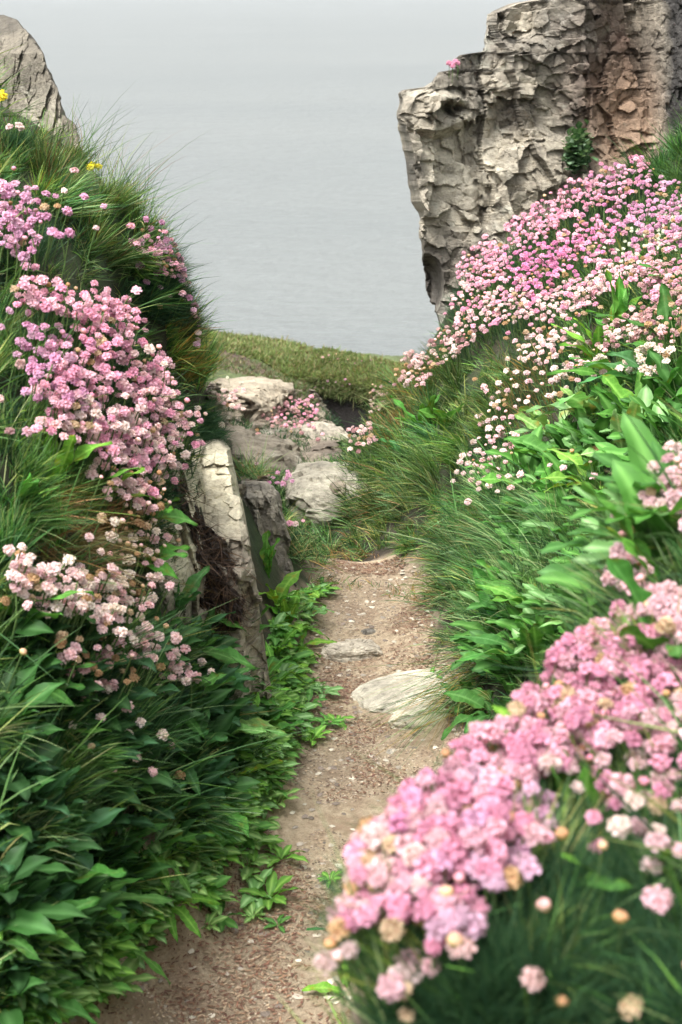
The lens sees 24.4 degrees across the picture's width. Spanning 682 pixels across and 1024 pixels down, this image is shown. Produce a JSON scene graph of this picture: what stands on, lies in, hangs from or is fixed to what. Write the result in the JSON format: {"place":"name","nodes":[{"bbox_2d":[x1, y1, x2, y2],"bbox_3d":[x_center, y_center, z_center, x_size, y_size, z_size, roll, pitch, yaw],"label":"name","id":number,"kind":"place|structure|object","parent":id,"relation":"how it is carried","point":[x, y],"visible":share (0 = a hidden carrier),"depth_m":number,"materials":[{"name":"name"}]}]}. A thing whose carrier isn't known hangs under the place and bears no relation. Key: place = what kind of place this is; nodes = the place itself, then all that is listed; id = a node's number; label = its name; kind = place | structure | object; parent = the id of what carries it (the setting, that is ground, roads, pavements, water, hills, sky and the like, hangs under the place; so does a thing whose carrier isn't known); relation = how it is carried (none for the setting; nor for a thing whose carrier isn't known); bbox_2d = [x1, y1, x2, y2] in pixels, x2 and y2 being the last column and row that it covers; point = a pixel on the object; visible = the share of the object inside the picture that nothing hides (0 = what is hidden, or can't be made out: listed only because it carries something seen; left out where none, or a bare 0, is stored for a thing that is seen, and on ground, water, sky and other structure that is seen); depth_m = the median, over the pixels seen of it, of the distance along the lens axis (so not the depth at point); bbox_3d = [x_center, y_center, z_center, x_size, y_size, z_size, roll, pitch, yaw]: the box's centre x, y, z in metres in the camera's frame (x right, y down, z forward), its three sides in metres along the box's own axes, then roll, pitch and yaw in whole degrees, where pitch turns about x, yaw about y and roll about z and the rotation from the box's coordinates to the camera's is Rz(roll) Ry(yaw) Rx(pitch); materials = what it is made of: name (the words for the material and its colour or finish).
{"place":"outdoors","nodes":[
{"label":"outdoors","id":0,"kind":"place"},
{"bbox_2d":[30,311,236,604],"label":"dry grass","id":1,"kind":"structure","parent":0,"point":[101,528],"depth_m":2.29,"materials":[{"name":"plant"}]},
{"bbox_2d":[0,98,305,1022],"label":"grass","id":2,"kind":"structure","parent":0,"point":[30,516],"depth_m":2.39,"materials":[{"name":"plant"}]},
{"bbox_2d":[55,555,465,1023],"bbox_3d":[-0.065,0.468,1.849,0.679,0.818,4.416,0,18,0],"label":"path","id":3,"kind":"structure","parent":0,"point":[331,814],"depth_m":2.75,"materials":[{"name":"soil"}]},
{"bbox_2d":[0,576,442,1023],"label":"ground cover","id":4,"kind":"object","parent":3,"relation":"on","point":[105,974],"visible":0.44,"depth_m":2.51,"materials":[{"name":"green plant"}]},
{"bbox_2d":[321,638,382,662],"bbox_3d":[0.023,0.315,3.509,0.139,0.058,0.067,-2,18,-7],"label":"loose stone","id":5,"kind":"object","parent":3,"relation":"on","point":[350,650],"visible":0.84,"depth_m":3.49,"materials":[{"name":"stone"}]},
{"bbox_2d":[350,668,446,713],"bbox_3d":[0.169,0.390,3.326,0.312,0.075,0.194,-7,19,-19],"label":"flat stone","id":6,"kind":"object","parent":3,"relation":"on","point":[371,687],"visible":0.34,"depth_m":3.28,"materials":[{"name":"stone"}]},
{"bbox_2d":[0,0,527,355],"bbox_3d":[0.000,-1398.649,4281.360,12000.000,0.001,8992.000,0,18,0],"label":"sea","id":7,"kind":"structure","parent":0,"point":[302,211],"depth_m":192.30,"materials":[{"name":"liquid"}]},
{"bbox_2d":[0,105,681,1023],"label":"ground","id":8,"kind":"structure","parent":0,"point":[350,413],"depth_m":3.62,"materials":[{"name":"plant"}]},
{"bbox_2d":[0,33,68,971],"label":"grass","id":9,"kind":"structure","parent":8,"relation":"on","point":[4,578],"depth_m":2.00,"materials":[{"name":"plant"}]},
{"bbox_2d":[0,166,82,308],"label":"sea thrift","id":10,"kind":"object","parent":8,"relation":"on","point":[25,236],"visible":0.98,"depth_m":2.43,"materials":[{"name":"pink plant"}]},
{"bbox_2d":[0,15,104,186],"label":"rock outcrop","id":11,"kind":"object","parent":8,"relation":"on","point":[29,53],"visible":0.19,"depth_m":3.78,"materials":[{"name":"stone"}]},
{"bbox_2d":[3,890,101,961],"bbox_3d":[-0.361,0.465,1.808,0.155,0.118,0.131,0,18,0],"label":"broad leaved plant","id":12,"kind":"object","parent":8,"relation":"on","point":[61,939],"visible":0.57,"depth_m":1.81,"materials":[{"name":"green plant"}]},
{"bbox_2d":[5,296,100,413],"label":"sea thrift","id":13,"kind":"object","parent":8,"relation":"on","point":[32,365],"visible":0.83,"depth_m":2.29,"materials":[{"name":"pink plant"}]},
{"bbox_2d":[0,549,134,655],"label":"sea thrift","id":14,"kind":"object","parent":8,"relation":"on","point":[49,587],"visible":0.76,"depth_m":2.07,"materials":[{"name":"pink plant"}]},
{"bbox_2d":[18,364,116,451],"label":"sea thrift","id":15,"kind":"object","parent":8,"relation":"on","point":[65,396],"visible":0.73,"depth_m":2.27,"materials":[{"name":"pink plant"}]},
{"bbox_2d":[0,263,156,369],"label":"sea thrift","id":16,"kind":"object","parent":8,"relation":"on","point":[46,304],"visible":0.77,"depth_m":2.39,"materials":[{"name":"pink plant"}]},
{"bbox_2d":[14,389,166,504],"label":"sea thrift","id":17,"kind":"object","parent":8,"relation":"on","point":[82,417],"visible":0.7,"depth_m":2.30,"materials":[{"name":"pink plant"}]},
{"bbox_2d":[54,293,165,394],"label":"sea thrift","id":18,"kind":"object","parent":8,"relation":"on","point":[120,342],"visible":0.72,"depth_m":2.51,"materials":[{"name":"pink plant"}]},
{"bbox_2d":[50,334,171,427],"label":"sea thrift","id":19,"kind":"object","parent":8,"relation":"on","point":[103,375],"visible":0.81,"depth_m":2.39,"materials":[{"name":"pink plant"}]},
{"bbox_2d":[42,554,181,671],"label":"sea thrift","id":20,"kind":"object","parent":8,"relation":"on","point":[104,612],"visible":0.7,"depth_m":2.23,"materials":[{"name":"pink plant"}]},
{"bbox_2d":[3,648,220,811],"bbox_3d":[-0.311,0.300,2.291,0.159,0.449,0.582,7,20,21],"label":"sea thrift","id":21,"kind":"object","parent":8,"relation":"on","point":[108,688],"visible":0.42,"depth_m":2.23,"materials":[{"name":"green plant"}]},
{"bbox_2d":[52,624,188,746],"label":"sea thrift","id":22,"kind":"object","parent":8,"relation":"on","point":[73,652],"visible":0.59,"depth_m":2.20,"materials":[{"name":"green plant"}]},
{"bbox_2d":[47,90,202,208],"bbox_3d":[-0.417,-0.705,3.063,0.354,0.278,0.308,0,18,0],"label":"grass tussock","id":23,"kind":"object","parent":8,"relation":"on","point":[96,159],"depth_m":3.06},
{"bbox_2d":[78,449,174,549],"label":"sea thrift","id":24,"kind":"object","parent":8,"relation":"on","point":[131,482],"visible":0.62,"depth_m":2.37,"materials":[{"name":"pink plant"}]},
{"bbox_2d":[78,406,193,517],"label":"sea thrift","id":25,"kind":"object","parent":8,"relation":"on","point":[144,460],"visible":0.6,"depth_m":2.42,"materials":[{"name":"pink plant"}]},
{"bbox_2d":[79,511,197,607],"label":"sea thrift","id":26,"kind":"object","parent":8,"relation":"on","point":[158,562],"visible":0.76,"depth_m":2.42,"materials":[{"name":"pink plant"}]},
{"bbox_2d":[0,563,284,1023],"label":"ground cover","id":27,"kind":"object","parent":8,"relation":"on","point":[32,917],"visible":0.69,"depth_m":2.09,"materials":[{"name":"green plant"}]},
{"bbox_2d":[103,470,192,554],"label":"sea thrift","id":28,"kind":"object","parent":8,"relation":"on","point":[148,507],"visible":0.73,"depth_m":2.44,"materials":[{"name":"pink plant"}]},
{"bbox_2d":[97,378,214,484],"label":"sea thrift","id":29,"kind":"object","parent":8,"relation":"on","point":[184,424],"visible":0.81,"depth_m":2.65,"materials":[{"name":"pink plant"}]},
{"bbox_2d":[117,344,200,446],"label":"sea thrift","id":30,"kind":"object","parent":8,"relation":"on","point":[155,385],"visible":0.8,"depth_m":2.62,"materials":[{"name":"pink plant"}]},
{"bbox_2d":[118,216,207,320],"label":"sea thrift","id":31,"kind":"object","parent":8,"relation":"on","point":[158,244],"visible":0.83,"depth_m":3.04,"materials":[{"name":"pink plant"}]},
{"bbox_2d":[117,261,209,328],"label":"sea thrift","id":32,"kind":"object","parent":8,"relation":"on","point":[163,317],"visible":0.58,"depth_m":3.05,"materials":[{"name":"green plant"}]},
{"bbox_2d":[98,605,236,734],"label":"sea thrift","id":33,"kind":"object","parent":8,"relation":"on","point":[172,657],"visible":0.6,"depth_m":2.42,"materials":[{"name":"pink plant"}]},
{"bbox_2d":[170,475,244,630],"bbox_3d":[-0.240,0.078,2.902,0.134,0.346,0.275,0,18,0],"label":"peat","id":34,"kind":"object","parent":8,"relation":"on","point":[230,589],"visible":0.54,"depth_m":2.84,"materials":[{"name":"soil"}]},
{"bbox_2d":[155,439,271,704],"bbox_3d":[-0.232,0.180,3.054,0.208,0.651,0.822,0,18,0],"label":"rock slab","id":35,"kind":"object","parent":8,"relation":"on","point":[218,483],"visible":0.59,"depth_m":2.93,"materials":[{"name":"stone"}]},
{"bbox_2d":[63,642,370,877],"bbox_3d":[-0.276,0.336,2.294,0.520,0.327,0.424,-14,23,-36],"label":"grass tussock","id":36,"kind":"object","parent":8,"relation":"on","point":[135,813],"depth_m":2.27,"materials":[{"name":"plant"}]},
{"bbox_2d":[172,460,267,651],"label":"roots","id":37,"kind":"object","parent":8,"relation":"hanging from","point":[211,559],"visible":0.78,"depth_m":2.83,"materials":[{"name":"brown plant"}]},
{"bbox_2d":[220,426,304,472],"bbox_3d":[-0.379,-0.093,5.908,0.524,0.459,0.651,-6,19,-16],"label":"boulder","id":38,"kind":"object","parent":8,"relation":"on","point":[290,447],"visible":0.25,"depth_m":5.73,"materials":[{"name":"stone"}]},
{"bbox_2d":[241,481,296,586],"bbox_3d":[-0.181,0.133,3.898,0.182,0.490,0.563,0,18,0],"label":"rock slab","id":39,"kind":"object","parent":8,"relation":"on","point":[262,501],"visible":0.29,"depth_m":3.70,"materials":[{"name":"stone"}]},
{"bbox_2d":[206,376,345,500],"bbox_3d":[-0.304,-0.445,6.049,0.654,1.371,5.661,0,18,0],"label":"rock outcrop","id":40,"kind":"object","parent":8,"relation":"on","point":[260,396],"visible":0.42,"depth_m":6.64,"materials":[{"name":"stone"}]},
{"bbox_2d":[255,391,329,441],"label":"sea thrift","id":41,"kind":"object","parent":40,"relation":"on","point":[292,410],"visible":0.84,"depth_m":6.93,"materials":[{"name":"pink plant"}]},
{"bbox_2d":[207,329,413,513],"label":"turf","id":42,"kind":"structure","parent":8,"relation":"on","point":[299,351],"depth_m":8.42,"materials":[{"name":"green plant"}]},
{"bbox_2d":[278,461,367,532],"bbox_3d":[0.031,-0.025,4.623,0.410,0.221,0.369,-4,19,-11],"label":"boulder","id":43,"kind":"object","parent":8,"relation":"on","point":[309,476],"visible":0.32,"depth_m":4.50,"materials":[{"name":"stone"}]},
{"bbox_2d":[274,846,394,1008],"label":"sea thrift","id":44,"kind":"object","parent":8,"relation":"on","point":[364,915],"visible":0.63,"depth_m":0.99,"materials":[{"name":"pink plant"}]},
{"bbox_2d":[313,935,369,1023],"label":"sea thrift","id":45,"kind":"object","parent":8,"relation":"on","point":[325,961],"visible":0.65,"depth_m":0.97,"materials":[{"name":"pink plant"}]},
{"bbox_2d":[287,822,433,1011],"bbox_3d":[0.015,0.258,1.034,0.096,0.123,0.169,-6,19,-18],"label":"sea thrift","id":46,"kind":"object","parent":8,"relation":"on","point":[398,906],"visible":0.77,"depth_m":0.98,"materials":[{"name":"pink plant"}]},
{"bbox_2d":[331,928,453,1023],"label":"sea thrift","id":47,"kind":"object","parent":8,"relation":"on","point":[384,989],"visible":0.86,"depth_m":0.95,"materials":[{"name":"pink plant"}]},
{"bbox_2d":[292,853,505,1015],"bbox_3d":[0.040,0.254,1.002,0.143,0.126,0.118,10,21,27],"label":"sea thrift","id":48,"kind":"object","parent":8,"relation":"on","point":[443,898],"visible":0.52,"depth_m":0.98,"materials":[{"name":"pink plant"}]},
{"bbox_2d":[323,643,490,769],"bbox_3d":[0.118,0.417,3.079,0.388,0.343,0.351,0,18,0],"label":"grass tussock","id":49,"kind":"object","parent":8,"relation":"on","point":[454,682],"depth_m":3.10,"materials":[{"name":"plant"}]},
{"bbox_2d":[313,781,510,932],"bbox_3d":[0.043,0.238,1.088,0.134,0.150,0.244,0,18,0],"label":"sea thrift","id":50,"kind":"object","parent":8,"relation":"on","point":[431,827],"visible":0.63,"depth_m":1.00,"materials":[{"name":"pink plant"}]},
{"bbox_2d":[342,734,523,854],"bbox_3d":[0.070,0.222,1.125,0.153,0.147,0.237,11,21,29],"label":"sea thrift","id":51,"kind":"object","parent":8,"relation":"on","point":[467,793],"visible":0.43,"depth_m":1.03,"materials":[{"name":"pink plant"}]},
{"bbox_2d":[300,340,565,610],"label":"dry grass","id":52,"kind":"structure","parent":8,"relation":"on","point":[335,547],"depth_m":4.09,"materials":[{"name":"plant"}]},
{"bbox_2d":[403,318,484,393],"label":"sea thrift","id":53,"kind":"object","parent":8,"relation":"on","point":[449,340],"visible":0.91,"depth_m":4.44,"materials":[{"name":"pink plant"}]},
{"bbox_2d":[361,850,554,1009],"bbox_3d":[0.065,0.272,0.982,0.118,0.128,0.120,-17,25,-41],"label":"sea thrift","id":54,"kind":"object","parent":8,"relation":"on","point":[436,928],"visible":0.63,"depth_m":0.96,"materials":[{"name":"pink plant"}]},
{"bbox_2d":[438,278,502,353],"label":"sea thrift","id":55,"kind":"object","parent":8,"relation":"on","point":[463,311],"visible":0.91,"depth_m":4.50,"materials":[{"name":"pink plant"}]},
{"bbox_2d":[441,687,508,739],"bbox_3d":[0.260,0.354,2.947,0.193,0.107,0.226,-12,22,-31],"label":"broad leaved plant","id":56,"kind":"object","parent":8,"relation":"on","point":[473,698],"visible":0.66,"depth_m":2.96,"materials":[{"name":"green plant"}]},
{"bbox_2d":[272,486,681,1023],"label":"grass","id":57,"kind":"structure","parent":8,"relation":"on","point":[583,617],"depth_m":1.04,"materials":[{"name":"plant"}]},
{"bbox_2d":[276,101,681,1023],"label":"grass","id":58,"kind":"structure","parent":8,"relation":"on","point":[650,829],"depth_m":1.03,"materials":[{"name":"plant"}]},
{"bbox_2d":[394,766,574,945],"bbox_3d":[0.082,0.232,1.031,0.153,0.118,0.163,0,18,0],"label":"sea thrift","id":59,"kind":"object","parent":8,"relation":"on","point":[486,868],"visible":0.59,"depth_m":0.98,"materials":[{"name":"pink plant"}]},
{"bbox_2d":[445,226,526,311],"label":"sea thrift","id":60,"kind":"object","parent":8,"relation":"on","point":[486,271],"visible":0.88,"depth_m":4.64,"materials":[{"name":"pink plant"}]},
{"bbox_2d":[450,433,529,520],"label":"sea thrift","id":61,"kind":"object","parent":8,"relation":"on","point":[483,453],"visible":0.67,"depth_m":3.78,"materials":[{"name":"pink plant"}]},
{"bbox_2d":[414,687,572,811],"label":"sea thrift","id":62,"kind":"object","parent":8,"relation":"on","point":[489,774],"visible":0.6,"depth_m":1.16,"materials":[{"name":"pink plant"}]},
{"bbox_2d":[344,856,644,1023],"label":"sea thrift","id":63,"kind":"object","parent":8,"relation":"on","point":[465,1010],"visible":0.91,"depth_m":0.95,"materials":[{"name":"green plant"}]},
{"bbox_2d":[383,457,607,657],"bbox_3d":[0.346,0.117,3.034,0.575,0.423,0.576,0,18,0],"label":"grass tussock","id":64,"kind":"object","parent":8,"relation":"on","point":[517,587],"depth_m":3.03,"materials":[{"name":"plant"}]},
{"bbox_2d":[423,737,586,901],"bbox_3d":[0.117,0.224,1.112,0.142,0.135,0.249,0,18,0],"label":"sea thrift","id":65,"kind":"object","parent":8,"relation":"on","point":[474,836],"visible":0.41,"depth_m":1.03,"materials":[{"name":"pink plant"}]},
{"bbox_2d":[449,623,561,668],"bbox_3d":[0.334,0.233,2.849,0.269,0.129,0.164,0,18,0],"label":"broad leaved plant","id":66,"kind":"object","parent":8,"relation":"on","point":[535,638],"visible":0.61,"depth_m":2.83,"materials":[{"name":"green plant"}]},
{"bbox_2d":[474,276,550,359],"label":"sea thrift","id":67,"kind":"object","parent":8,"relation":"on","point":[499,320],"visible":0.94,"depth_m":4.28,"materials":[{"name":"pink plant"}]},
{"bbox_2d":[468,351,574,436],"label":"sea thrift","id":68,"kind":"object","parent":8,"relation":"on","point":[536,389],"visible":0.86,"depth_m":3.93,"materials":[{"name":"pink plant"}]},
{"bbox_2d":[491,236,581,307],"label":"sea thrift","id":69,"kind":"object","parent":8,"relation":"on","point":[527,270],"visible":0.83,"depth_m":4.41,"materials":[{"name":"pink plant"}]},
{"bbox_2d":[501,194,571,274],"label":"sea thrift","id":70,"kind":"object","parent":8,"relation":"on","point":[542,229],"visible":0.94,"depth_m":4.68,"materials":[{"name":"pink plant"}]},
{"bbox_2d":[396,0,681,325],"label":"rock crag","id":71,"kind":"structure","parent":8,"relation":"on","point":[482,137],"depth_m":5.44,"materials":[{"name":"stone"}]},
{"bbox_2d":[561,119,597,174],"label":"cushion plant","id":72,"kind":"object","parent":71,"relation":"on","point":[578,148],"visible":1,"depth_m":5.40,"materials":[{"name":"green plant"}]},
{"bbox_2d":[472,643,617,768],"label":"sea thrift","id":73,"kind":"object","parent":8,"relation":"on","point":[494,734],"visible":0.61,"depth_m":1.21,"materials":[{"name":"pink plant"}]},
{"bbox_2d":[414,823,681,1023],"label":"sea thrift","id":74,"kind":"object","parent":8,"relation":"on","point":[668,950],"visible":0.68,"depth_m":0.95,"materials":[{"name":"green plant"}]},
{"bbox_2d":[499,312,600,389],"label":"sea thrift","id":75,"kind":"object","parent":8,"relation":"on","point":[552,345],"visible":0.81,"depth_m":3.94,"materials":[{"name":"pink plant"}]},
{"bbox_2d":[440,350,681,713],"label":"ground cover","id":76,"kind":"object","parent":8,"relation":"on","point":[627,484],"visible":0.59,"depth_m":2.93,"materials":[{"name":"green plant"}]},
{"bbox_2d":[524,261,621,359],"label":"sea thrift","id":77,"kind":"object","parent":8,"relation":"on","point":[566,303],"visible":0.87,"depth_m":4.00,"materials":[{"name":"pink plant"}]},
{"bbox_2d":[502,676,645,791],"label":"sea thrift","id":78,"kind":"object","parent":8,"relation":"on","point":[602,743],"visible":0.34,"depth_m":1.17,"materials":[{"name":"pink plant"}]},
{"bbox_2d":[543,171,612,261],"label":"sea thrift","id":79,"kind":"object","parent":8,"relation":"on","point":[567,214],"visible":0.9,"depth_m":4.74,"materials":[{"name":"pink plant"}]},
{"bbox_2d":[533,714,626,822],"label":"sea thrift","id":80,"kind":"object","parent":8,"relation":"on","point":[546,763],"visible":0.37,"depth_m":1.14,"materials":[{"name":"pink plant"}]},
{"bbox_2d":[483,742,681,955],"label":"sea thrift","id":81,"kind":"object","parent":8,"relation":"on","point":[660,902],"visible":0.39,"depth_m":1.03,"materials":[{"name":"green plant"}]},
{"bbox_2d":[547,203,627,300],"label":"sea thrift","id":82,"kind":"object","parent":8,"relation":"on","point":[588,239],"visible":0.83,"depth_m":4.40,"materials":[{"name":"pink plant"}]},
{"bbox_2d":[507,591,676,719],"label":"sea thrift","id":83,"kind":"object","parent":8,"relation":"on","point":[560,656],"visible":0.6,"depth_m":1.32,"materials":[{"name":"pink plant"}]},
{"bbox_2d":[549,659,647,766],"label":"sea thrift","id":84,"kind":"object","parent":8,"relation":"on","point":[581,709],"visible":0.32,"depth_m":1.21,"materials":[{"name":"pink plant"}]},
{"bbox_2d":[550,541,654,625],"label":"sea thrift","id":85,"kind":"object","parent":8,"relation":"on","point":[617,549],"visible":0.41,"depth_m":1.43,"materials":[{"name":"pink plant"}]},
{"bbox_2d":[561,239,664,318],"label":"sea thrift","id":86,"kind":"object","parent":8,"relation":"on","point":[608,264],"visible":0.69,"depth_m":3.94,"materials":[{"name":"pink plant"}]},
{"bbox_2d":[572,154,663,226],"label":"sea thrift","id":87,"kind":"object","parent":8,"relation":"on","point":[624,190],"visible":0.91,"depth_m":4.75,"materials":[{"name":"pink plant"}]},
{"bbox_2d":[580,482,659,622],"bbox_3d":[0.269,0.045,1.391,0.078,0.112,0.143,-3,19,-10],"label":"broad leaved plant","id":88,"kind":"object","parent":8,"relation":"on","point":[624,523],"visible":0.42,"depth_m":1.42,"materials":[{"name":"green plant"}]},
{"bbox_2d":[589,199,661,258],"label":"sea thrift","id":89,"kind":"object","parent":8,"relation":"on","point":[630,219],"visible":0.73,"depth_m":4.44,"materials":[{"name":"pink plant"}]},
{"bbox_2d":[584,299,668,384],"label":"sea thrift","id":90,"kind":"object","parent":8,"relation":"on","point":[634,335],"visible":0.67,"depth_m":3.60,"materials":[{"name":"pink plant"}]},
{"bbox_2d":[572,557,681,670],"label":"broad leaved plant","id":91,"kind":"object","parent":8,"relation":"on","point":[621,569],"visible":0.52,"depth_m":1.32,"materials":[{"name":"green plant"}]},
{"bbox_2d":[574,440,681,573],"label":"sea thrift","id":92,"kind":"object","parent":8,"relation":"on","point":[670,496],"visible":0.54,"depth_m":1.46,"materials":[{"name":"pink plant"}]},
{"bbox_2d":[574,750,681,872],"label":"sea thrift","id":93,"kind":"object","parent":8,"relation":"on","point":[638,801],"visible":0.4,"depth_m":1.06,"materials":[{"name":"pink plant"}]},
{"bbox_2d":[579,710,681,809],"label":"sea thrift","id":94,"kind":"object","parent":8,"relation":"on","point":[614,736],"visible":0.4,"depth_m":1.15,"materials":[{"name":"pink plant"}]},
{"bbox_2d":[582,631,681,748],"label":"sea thrift","id":95,"kind":"object","parent":8,"relation":"on","point":[629,713],"visible":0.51,"depth_m":1.26,"materials":[{"name":"pink plant"}]},
{"bbox_2d":[585,667,681,772],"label":"sea thrift","id":96,"kind":"object","parent":8,"relation":"on","point":[631,738],"visible":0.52,"depth_m":1.20,"materials":[{"name":"pink plant"}]},
{"bbox_2d":[592,558,681,663],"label":"sea thrift","id":97,"kind":"object","parent":8,"relation":"on","point":[667,617],"visible":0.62,"depth_m":1.31,"materials":[{"name":"pink plant"}]},
{"bbox_2d":[610,718,681,821],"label":"sea thrift","id":98,"kind":"object","parent":8,"relation":"on","point":[663,745],"visible":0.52,"depth_m":1.15,"materials":[{"name":"pink plant"}]},
{"bbox_2d":[622,286,681,364],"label":"sea thrift","id":99,"kind":"object","parent":8,"relation":"on","point":[651,322],"visible":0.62,"depth_m":3.32,"materials":[{"name":"pink plant"}]},
{"bbox_2d":[624,246,681,339],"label":"sea thrift","id":100,"kind":"object","parent":8,"relation":"on","point":[654,294],"visible":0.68,"depth_m":3.70,"materials":[{"name":"pink plant"}]},
{"bbox_2d":[634,175,681,253],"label":"sea thrift","id":101,"kind":"object","parent":8,"relation":"on","point":[662,206],"visible":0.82,"depth_m":4.36,"materials":[{"name":"pink plant"}]},
{"bbox_2d":[275,102,681,742],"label":"grass","id":102,"kind":"structure","parent":0,"point":[413,482],"depth_m":4.06,"materials":[{"name":"plant"}]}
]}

